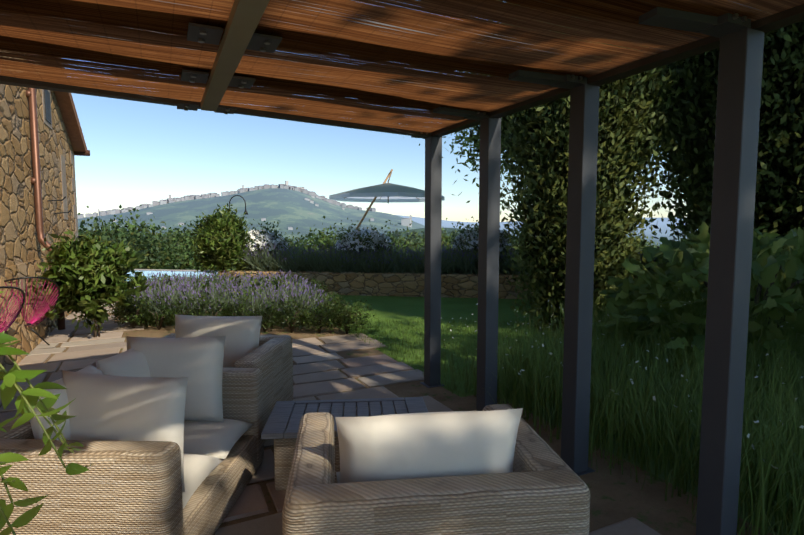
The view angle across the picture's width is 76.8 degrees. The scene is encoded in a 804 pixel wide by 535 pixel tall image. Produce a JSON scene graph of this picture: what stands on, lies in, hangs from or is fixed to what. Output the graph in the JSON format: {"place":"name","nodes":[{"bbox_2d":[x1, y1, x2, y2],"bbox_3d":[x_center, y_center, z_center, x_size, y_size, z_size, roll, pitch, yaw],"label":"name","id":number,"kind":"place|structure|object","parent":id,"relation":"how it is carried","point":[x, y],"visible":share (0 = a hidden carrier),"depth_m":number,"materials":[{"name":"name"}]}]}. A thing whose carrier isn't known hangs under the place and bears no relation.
{"place":"outdoors","nodes":[
{"label":"outdoors","id":0,"kind":"place"},
{"bbox_2d":[0,257,71,381],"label":"stone wall","id":1,"kind":"structure","parent":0,"point":[30,339],"depth_m":6.49,"materials":[{"name":"beige stone"}]},
{"bbox_2d":[46,56,86,151],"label":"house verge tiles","id":2,"kind":"object","parent":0,"point":[66,105],"visible":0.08,"depth_m":10.74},
{"bbox_2d":[127,270,217,280],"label":"pool water","id":3,"kind":"structure","parent":0,"point":[146,272],"depth_m":17.10,"materials":[{"name":"blue liquid"}]},
{"bbox_2d":[201,0,269,110],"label":"roof beam","id":4,"kind":"structure","parent":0,"point":[245,16],"depth_m":2.35,"materials":[{"name":"grey metal"}]},
{"bbox_2d":[77,181,411,233],"bbox_3d":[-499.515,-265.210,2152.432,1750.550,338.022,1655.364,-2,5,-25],"label":"hilltop town","id":5,"kind":"object","parent":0,"point":[404,221],"visible":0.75,"depth_m":2635.97},
{"bbox_2d":[0,303,660,534],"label":"paving","id":6,"kind":"structure","parent":0,"point":[86,347],"depth_m":5.48,"materials":[{"name":"beige stone"}]},
{"bbox_2d":[0,286,24,332],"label":"butterfly chair","id":7,"kind":"object","parent":6,"relation":"on","point":[17,313],"visible":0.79,"depth_m":5.49,"materials":[{"name":"pink"}]},
{"bbox_2d":[4,277,59,344],"bbox_3d":[-4.849,0.584,6.487,0.895,0.995,0.831,5,6,44],"label":"butterfly chair","id":8,"kind":"object","parent":6,"relation":"on","point":[33,321],"visible":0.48,"depth_m":6.50,"materials":[{"name":"pink"}]},
{"bbox_2d":[28,229,154,336],"bbox_3d":[-4.437,0.240,7.168,1.407,1.581,1.293,1,5,14],"label":"bush","id":9,"kind":"object","parent":6,"relation":"on","point":[89,275],"visible":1,"depth_m":6.91,"materials":[{"name":"green plant"}]},
{"bbox_2d":[111,295,150,327],"bbox_3d":[-4.202,0.686,7.915,0.609,0.578,0.755,-2,5,-25],"label":"plant","id":10,"kind":"object","parent":6,"relation":"on","point":[133,303],"visible":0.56,"depth_m":7.85,"materials":[{"name":"green plant"}]},
{"bbox_2d":[0,336,263,534],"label":"sofa","id":11,"kind":"object","parent":6,"relation":"on","point":[166,433],"visible":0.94,"depth_m":2.29,"materials":[{"name":"wicker"}]},
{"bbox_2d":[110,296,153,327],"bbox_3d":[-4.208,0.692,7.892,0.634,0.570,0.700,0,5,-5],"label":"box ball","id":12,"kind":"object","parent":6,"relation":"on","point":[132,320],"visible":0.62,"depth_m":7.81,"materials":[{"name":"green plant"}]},
{"bbox_2d":[162,314,292,441],"bbox_3d":[-1.514,0.845,3.975,1.100,0.885,0.900,0,5,5],"label":"armchair","id":13,"kind":"object","parent":6,"relation":"on","point":[248,345],"visible":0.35,"depth_m":4.02,"materials":[{"name":"wicker"}]},
{"bbox_2d":[261,397,427,490],"bbox_3d":[-0.337,1.142,3.288,1.020,0.402,0.560,0,5,-5],"label":"coffee table","id":14,"kind":"object","parent":6,"relation":"on","point":[281,427],"visible":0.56,"depth_m":3.29,"materials":[{"name":"wood"}]},
{"bbox_2d":[282,404,589,534],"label":"armchair","id":15,"kind":"object","parent":6,"relation":"on","point":[499,469],"visible":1,"depth_m":1.86,"materials":[{"name":"wicker"}]},
{"bbox_2d":[63,0,687,221],"label":"sky","id":16,"kind":"structure","parent":0,"point":[141,152],"materials":[{"name":"blue"}]},
{"bbox_2d":[0,301,772,534],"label":"terrace earth","id":17,"kind":"structure","parent":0,"point":[617,495],"depth_m":3.17,"materials":[{"name":"brown soil"}]},
{"bbox_2d":[111,294,149,323],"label":"plant","id":18,"kind":"object","parent":17,"relation":"on","point":[132,310],"visible":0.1,"depth_m":8.19,"materials":[{"name":"green plant"}]},
{"bbox_2d":[109,287,151,314],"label":"plant","id":19,"kind":"object","parent":17,"relation":"on","point":[128,297],"visible":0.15,"depth_m":8.62,"materials":[{"name":"green plant"}]},
{"bbox_2d":[137,295,182,329],"bbox_3d":[-3.758,0.708,7.870,0.675,0.540,0.587,-2,5,-25],"label":"box ball","id":20,"kind":"object","parent":17,"relation":"on","point":[157,317],"visible":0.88,"depth_m":7.84,"materials":[{"name":"green plant"}]},
{"bbox_2d":[149,273,179,288],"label":"plant","id":21,"kind":"object","parent":17,"relation":"on","point":[165,276],"visible":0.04,"depth_m":10.01,"materials":[{"name":"purple plant"}]},
{"bbox_2d":[165,295,207,325],"bbox_3d":[-3.313,0.697,7.795,0.608,0.575,0.797,-2,5,-25],"label":"plant","id":22,"kind":"object","parent":17,"relation":"on","point":[180,310],"visible":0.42,"depth_m":7.76,"materials":[{"name":"green plant"}]},
{"bbox_2d":[185,273,225,291],"bbox_3d":[-3.532,0.502,9.122,0.867,0.795,1.176,-2,5,-25],"label":"herb mound","id":23,"kind":"object","parent":17,"relation":"on","point":[206,284],"visible":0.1,"depth_m":9.20,"materials":[{"name":"green plant"}]},
{"bbox_2d":[187,291,233,315],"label":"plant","id":24,"kind":"object","parent":17,"relation":"on","point":[218,302],"visible":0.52,"depth_m":7.72,"materials":[{"name":"green plant"}]},
{"bbox_2d":[204,273,245,287],"bbox_3d":[-3.509,0.449,10.108,0.980,0.712,1.079,-2,5,-25],"label":"herb mound","id":25,"kind":"object","parent":17,"relation":"on","point":[232,278],"visible":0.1,"depth_m":10.11,"materials":[{"name":"purple plant"}]},
{"bbox_2d":[129,269,335,328],"bbox_3d":[-3.382,0.477,9.773,3.625,0.677,5.631,-2,5,-25],"label":"lavender bed","id":26,"kind":"object","parent":17,"relation":"on","point":[166,293],"visible":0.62,"depth_m":8.49,"materials":[{"name":"purple plant"}]},
{"bbox_2d":[218,294,257,315],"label":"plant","id":27,"kind":"object","parent":17,"relation":"on","point":[231,310],"visible":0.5,"depth_m":7.73,"materials":[{"name":"green plant"}]},
{"bbox_2d":[220,280,268,305],"bbox_3d":[-2.721,0.535,8.693,1.046,0.755,1.066,-2,5,-25],"label":"herb mound","id":28,"kind":"object","parent":17,"relation":"on","point":[246,293],"visible":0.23,"depth_m":8.67,"materials":[{"name":"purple plant"}]},
{"bbox_2d":[245,272,276,292],"bbox_3d":[-2.605,0.492,9.335,1.064,0.787,0.956,-2,5,-25],"label":"herb mound","id":29,"kind":"object","parent":17,"relation":"on","point":[251,279],"visible":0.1,"depth_m":9.47,"materials":[{"name":"purple plant"}]},
{"bbox_2d":[244,298,282,331],"bbox_3d":[-2.092,0.695,7.695,0.617,0.596,0.757,1,5,6],"label":"plant","id":30,"kind":"object","parent":17,"relation":"on","point":[265,325],"visible":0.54,"depth_m":7.61,"materials":[{"name":"green plant"}]},
{"bbox_2d":[255,273,284,289],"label":"plant","id":31,"kind":"object","parent":17,"relation":"on","point":[268,282],"visible":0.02,"depth_m":9.60,"materials":[{"name":"purple plant"}]},
{"bbox_2d":[260,274,302,291],"bbox_3d":[-2.345,0.480,9.452,1.088,0.774,0.986,-1,5,-9],"label":"herb mound","id":32,"kind":"object","parent":17,"relation":"on","point":[278,279],"visible":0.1,"depth_m":9.47,"materials":[{"name":"purple plant"}]},
{"bbox_2d":[268,296,314,332],"bbox_3d":[-1.649,0.704,7.628,0.726,0.589,0.675,-2,5,-25],"label":"box ball","id":33,"kind":"object","parent":17,"relation":"on","point":[296,316],"visible":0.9,"depth_m":7.61,"materials":[{"name":"green plant"}]},
{"bbox_2d":[298,299,338,336],"bbox_3d":[-1.259,0.742,7.587,0.712,0.518,0.604,-2,5,-25],"label":"box ball","id":34,"kind":"object","parent":17,"relation":"on","point":[316,319],"visible":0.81,"depth_m":7.55,"materials":[{"name":"green plant"}]},
{"bbox_2d":[323,298,370,332],"bbox_3d":[-0.851,0.732,7.595,0.695,0.544,0.665,1,5,10],"label":"box ball","id":35,"kind":"object","parent":17,"relation":"on","point":[328,323],"visible":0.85,"depth_m":7.46,"materials":[{"name":"green plant"}]},
{"bbox_2d":[319,296,377,333],"bbox_3d":[-0.792,0.723,7.570,0.837,0.560,0.610,2,5,22],"label":"box ball","id":36,"kind":"object","parent":17,"relation":"on","point":[355,320],"visible":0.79,"depth_m":7.48,"materials":[{"name":"green plant"}]},
{"bbox_2d":[78,188,803,534],"bbox_3d":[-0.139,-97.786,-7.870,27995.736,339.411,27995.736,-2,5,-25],"label":"ground","id":37,"kind":"structure","parent":0,"point":[290,208],"depth_m":2200.92,"materials":[{"name":"green plant"}]},
{"bbox_2d":[0,50,75,268],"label":"house wall","id":38,"kind":"structure","parent":37,"relation":"on","point":[19,243],"depth_m":7.47,"materials":[{"name":"beige stone"}]},
{"bbox_2d":[44,90,50,123],"bbox_3d":[-6.375,-2.878,9.010,0.140,0.560,0.500,-2,5,-25],"label":"house window recess","id":39,"kind":"object","parent":38,"relation":"in","point":[47,106],"visible":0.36,"depth_m":9.01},
{"bbox_2d":[26,54,89,329],"bbox_3d":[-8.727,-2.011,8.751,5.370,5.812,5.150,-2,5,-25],"label":"downpipe","id":40,"kind":"object","parent":38,"relation":"attached to","point":[36,177],"visible":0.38,"depth_m":7.75,"materials":[{"name":"brown metal"}]},
{"bbox_2d":[47,196,71,213],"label":"shutter hooks","id":41,"kind":"object","parent":38,"relation":"attached to","point":[60,200],"visible":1,"depth_m":8.91,"materials":[{"name":"black metal"}]},
{"bbox_2d":[42,89,78,240],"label":"house brick trim","id":42,"kind":"structure","parent":38,"relation":"attached to","point":[63,174],"depth_m":10.51,"materials":[{"name":"grey stone"}]},
{"bbox_2d":[83,205,179,263],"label":"wood tree","id":43,"kind":"object","parent":37,"relation":"on","point":[132,227],"visible":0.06,"depth_m":71.27,"materials":[{"name":"green plant"}]},
{"bbox_2d":[78,204,190,269],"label":"wood tree","id":44,"kind":"object","parent":37,"relation":"on","point":[149,256],"visible":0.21,"depth_m":60.32,"materials":[{"name":"green plant"}]},
{"bbox_2d":[143,215,204,269],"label":"wood tree","id":45,"kind":"object","parent":37,"relation":"on","point":[185,242],"visible":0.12,"depth_m":78.34,"materials":[{"name":"green plant"}]},
{"bbox_2d":[134,269,218,271],"bbox_3d":[-7.377,0.292,16.114,6.474,0.060,4.298,1,5,10],"label":"pool coping","id":46,"kind":"object","parent":37,"relation":"on","point":[166,270],"visible":0.02,"depth_m":18.22,"materials":[{"name":"stone"}]},
{"bbox_2d":[229,195,247,267],"bbox_3d":[-4.402,-0.727,13.728,0.519,2.454,0.140,0,5,2],"label":"shower","id":47,"kind":"object","parent":46,"relation":"on","point":[246,213],"visible":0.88,"depth_m":13.63,"materials":[{"name":"grey metal"}]},
{"bbox_2d":[183,226,234,269],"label":"wood tree","id":48,"kind":"object","parent":37,"relation":"on","point":[196,246],"visible":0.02,"depth_m":88.56,"materials":[{"name":"green plant"}]},
{"bbox_2d":[183,203,256,275],"bbox_3d":[-4.450,-0.498,12.446,1.724,2.204,1.937,-2,5,-25],"label":"bay tree","id":49,"kind":"object","parent":37,"relation":"on","point":[216,240],"visible":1,"depth_m":12.11,"materials":[{"name":"green plant"}]},
{"bbox_2d":[281,232,304,249],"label":"wood tree","id":50,"kind":"object","parent":37,"relation":"on","point":[294,240],"depth_m":81.57,"materials":[{"name":"green plant"}]},
{"bbox_2d":[285,216,343,253],"bbox_3d":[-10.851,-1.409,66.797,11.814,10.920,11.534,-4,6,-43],"label":"bush","id":51,"kind":"object","parent":37,"relation":"on","point":[320,240],"visible":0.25,"depth_m":64.78,"materials":[{"name":"green plant"}]},
{"bbox_2d":[316,294,346,320],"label":"plant","id":52,"kind":"object","parent":37,"relation":"on","point":[342,300],"visible":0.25,"depth_m":8.38,"materials":[{"name":"green plant"}]},
{"bbox_2d":[315,285,359,327],"bbox_3d":[-1.009,0.609,8.007,0.738,0.716,0.670,-2,5,-25],"label":"box ball","id":53,"kind":"object","parent":37,"relation":"on","point":[330,305],"visible":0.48,"depth_m":7.93,"materials":[{"name":"green plant"}]},
{"bbox_2d":[329,169,444,251],"bbox_3d":[-0.719,-1.727,17.487,4.202,3.293,3.705,1,5,12],"label":"cantilever umbrella","id":54,"kind":"object","parent":37,"relation":"on","point":[385,192],"visible":0.9,"depth_m":16.50,"materials":[{"name":"grey fabric"}]},
{"bbox_2d":[379,220,424,252],"bbox_3d":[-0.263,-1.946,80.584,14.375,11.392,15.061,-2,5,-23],"label":"bush","id":55,"kind":"object","parent":37,"relation":"on","point":[407,239],"visible":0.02,"depth_m":78.93,"materials":[{"name":"green plant"}]},
{"bbox_2d":[392,233,424,255],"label":"wood tree","id":56,"kind":"object","parent":37,"relation":"on","point":[402,245],"visible":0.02,"depth_m":69.66,"materials":[{"name":"green plant"}]},
{"bbox_2d":[406,230,417,238],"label":"wood tree","id":57,"kind":"object","parent":37,"relation":"on","point":[414,237],"visible":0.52,"depth_m":558.83,"materials":[{"name":"green plant"}]},
{"bbox_2d":[218,270,637,298],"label":"retaining wall","id":58,"kind":"structure","parent":37,"relation":"on","point":[459,285],"depth_m":11.67,"materials":[{"name":"stone"}]},
{"bbox_2d":[417,218,458,248],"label":"wood tree","id":59,"kind":"object","parent":37,"relation":"on","point":[444,238],"visible":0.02,"depth_m":82.39,"materials":[{"name":"green plant"}]},
{"bbox_2d":[441,231,461,252],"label":"wood tree","id":60,"kind":"object","parent":37,"relation":"on","point":[447,245],"visible":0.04,"depth_m":67.42,"materials":[{"name":"green plant"}]},
{"bbox_2d":[494,2,685,332],"bbox_3d":[2.709,-4.282,7.500,2.769,11.922,2.935,-2,5,-25],"label":"ivy-covered tree","id":61,"kind":"object","parent":37,"relation":"on","point":[538,141],"visible":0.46,"depth_m":7.19,"materials":[{"name":"green plant"}]},
{"bbox_2d":[441,288,803,530],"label":"wildflowers","id":62,"kind":"object","parent":37,"relation":"on","point":[654,398],"visible":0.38,"depth_m":4.30,"materials":[{"name":"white plant"}]},
{"bbox_2d":[445,248,803,534],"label":"tall grass","id":63,"kind":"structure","parent":37,"relation":"on","point":[770,396],"depth_m":3.74,"materials":[{"name":"green plant"}]},
{"bbox_2d":[549,277,706,369],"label":"iris blades","id":64,"kind":"object","parent":37,"relation":"on","point":[671,316],"visible":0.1,"depth_m":5.76,"materials":[{"name":"green plant"}]},
{"bbox_2d":[627,231,645,249],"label":"wood tree","id":65,"kind":"object","parent":37,"relation":"on","point":[636,237],"depth_m":61.99,"materials":[{"name":"green plant"}]},
{"bbox_2d":[629,231,659,247],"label":"wood tree","id":66,"kind":"object","parent":37,"relation":"on","point":[646,241],"depth_m":72.36,"materials":[{"name":"green plant"}]},
{"bbox_2d":[648,64,677,178],"bbox_3d":[6.958,-3.274,10.621,4.859,6.554,5.229,-1,5,-10],"label":"oak tree","id":67,"kind":"object","parent":37,"relation":"on","point":[662,127],"depth_m":10.79,"materials":[{"name":"green plant"}]},
{"bbox_2d":[594,222,803,371],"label":"fig shrub","id":68,"kind":"object","parent":37,"relation":"on","point":[687,263],"visible":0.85,"depth_m":4.92,"materials":[{"name":"green plant"}]},
{"bbox_2d":[634,21,803,284],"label":"tree","id":69,"kind":"object","parent":37,"relation":"on","point":[779,201],"visible":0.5,"depth_m":7.56,"materials":[{"name":"green plant"}]},
{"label":"raised bed soil","id":70,"kind":"structure","parent":37,"relation":"on","visible":0},
{"bbox_2d":[237,215,298,254],"bbox_3d":[-3.774,-0.769,13.362,2.007,1.414,2.008,-2,5,-25],"label":"rose bush","id":71,"kind":"object","parent":70,"relation":"on","point":[268,237],"visible":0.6,"depth_m":13.11,"materials":[{"name":"white plant"}]},
{"bbox_2d":[318,218,397,262],"bbox_3d":[-1.026,-0.662,13.051,2.156,1.262,2.165,-2,5,-25],"label":"rose bush","id":72,"kind":"object","parent":70,"relation":"on","point":[363,237],"visible":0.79,"depth_m":12.61,"materials":[{"name":"green plant"}]},
{"bbox_2d":[226,242,670,276],"bbox_3d":[1.396,-0.229,12.176,12.037,0.778,2.151,1,5,9],"label":"lavender hedge","id":73,"kind":"object","parent":70,"relation":"on","point":[384,261],"visible":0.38,"depth_m":12.07,"materials":[{"name":"green plant"}]},
{"bbox_2d":[445,216,519,266],"bbox_3d":[2.022,-0.622,12.440,2.097,1.261,2.072,1,5,12],"label":"rose bush","id":74,"kind":"object","parent":70,"relation":"on","point":[470,237],"visible":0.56,"depth_m":12.15,"materials":[{"name":"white plant"}]},
{"bbox_2d":[409,0,672,209],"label":"ash tree","id":75,"kind":"object","parent":70,"relation":"on","point":[472,138],"visible":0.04,"depth_m":11.72,"materials":[{"name":"green plant"}]},
{"bbox_2d":[330,295,563,400],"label":"lawn","id":76,"kind":"structure","parent":0,"point":[396,308],"depth_m":7.86,"materials":[{"name":"green plant"}]},
{"bbox_2d":[284,272,317,289],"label":"plant","id":77,"kind":"object","parent":76,"relation":"on","point":[302,277],"visible":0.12,"depth_m":10.85,"materials":[{"name":"green plant"}]},
{"bbox_2d":[301,279,332,295],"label":"plant","id":78,"kind":"object","parent":76,"relation":"on","point":[313,284],"visible":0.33,"depth_m":9.68,"materials":[{"name":"green plant"}]},
{"bbox_2d":[316,285,344,307],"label":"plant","id":79,"kind":"object","parent":76,"relation":"on","point":[327,296],"visible":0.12,"depth_m":8.79,"materials":[{"name":"green plant"}]},
{"bbox_2d":[177,13,750,138],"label":"metal brackets","id":80,"kind":"object","parent":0,"point":[727,24],"visible":0.52,"depth_m":2.40,"materials":[{"name":"black metal"}]},
{"bbox_2d":[184,13,746,133],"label":"bolts","id":81,"kind":"object","parent":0,"point":[268,42],"visible":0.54,"depth_m":2.46,"materials":[{"name":"black metal"}]},
{"bbox_2d":[420,28,763,534],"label":"pergola posts","id":82,"kind":"object","parent":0,"point":[740,66],"visible":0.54,"depth_m":2.48,"materials":[{"name":"grey metal"}]},
{"bbox_2d":[0,0,761,135],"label":"pergola cross beams","id":83,"kind":"structure","parent":82,"relation":"on","point":[676,19],"depth_m":3.10,"materials":[{"name":"brown wood"}]},
{"bbox_2d":[0,291,94,534],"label":"wisteria shoots","id":84,"kind":"object","parent":83,"relation":"hanging from","point":[27,402],"visible":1,"depth_m":1.03,"materials":[{"name":"green plant"}]},
{"bbox_2d":[0,0,803,132],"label":"pergola reed mat","id":85,"kind":"object","parent":83,"relation":"on","point":[33,24],"visible":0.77,"depth_m":2.56,"materials":[{"name":"brown wood"}]},
{"bbox_2d":[431,4,803,136],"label":"pergola beam","id":86,"kind":"structure","parent":82,"relation":"on","point":[790,16],"depth_m":2.74,"materials":[{"name":"brown wood"}]}
]}

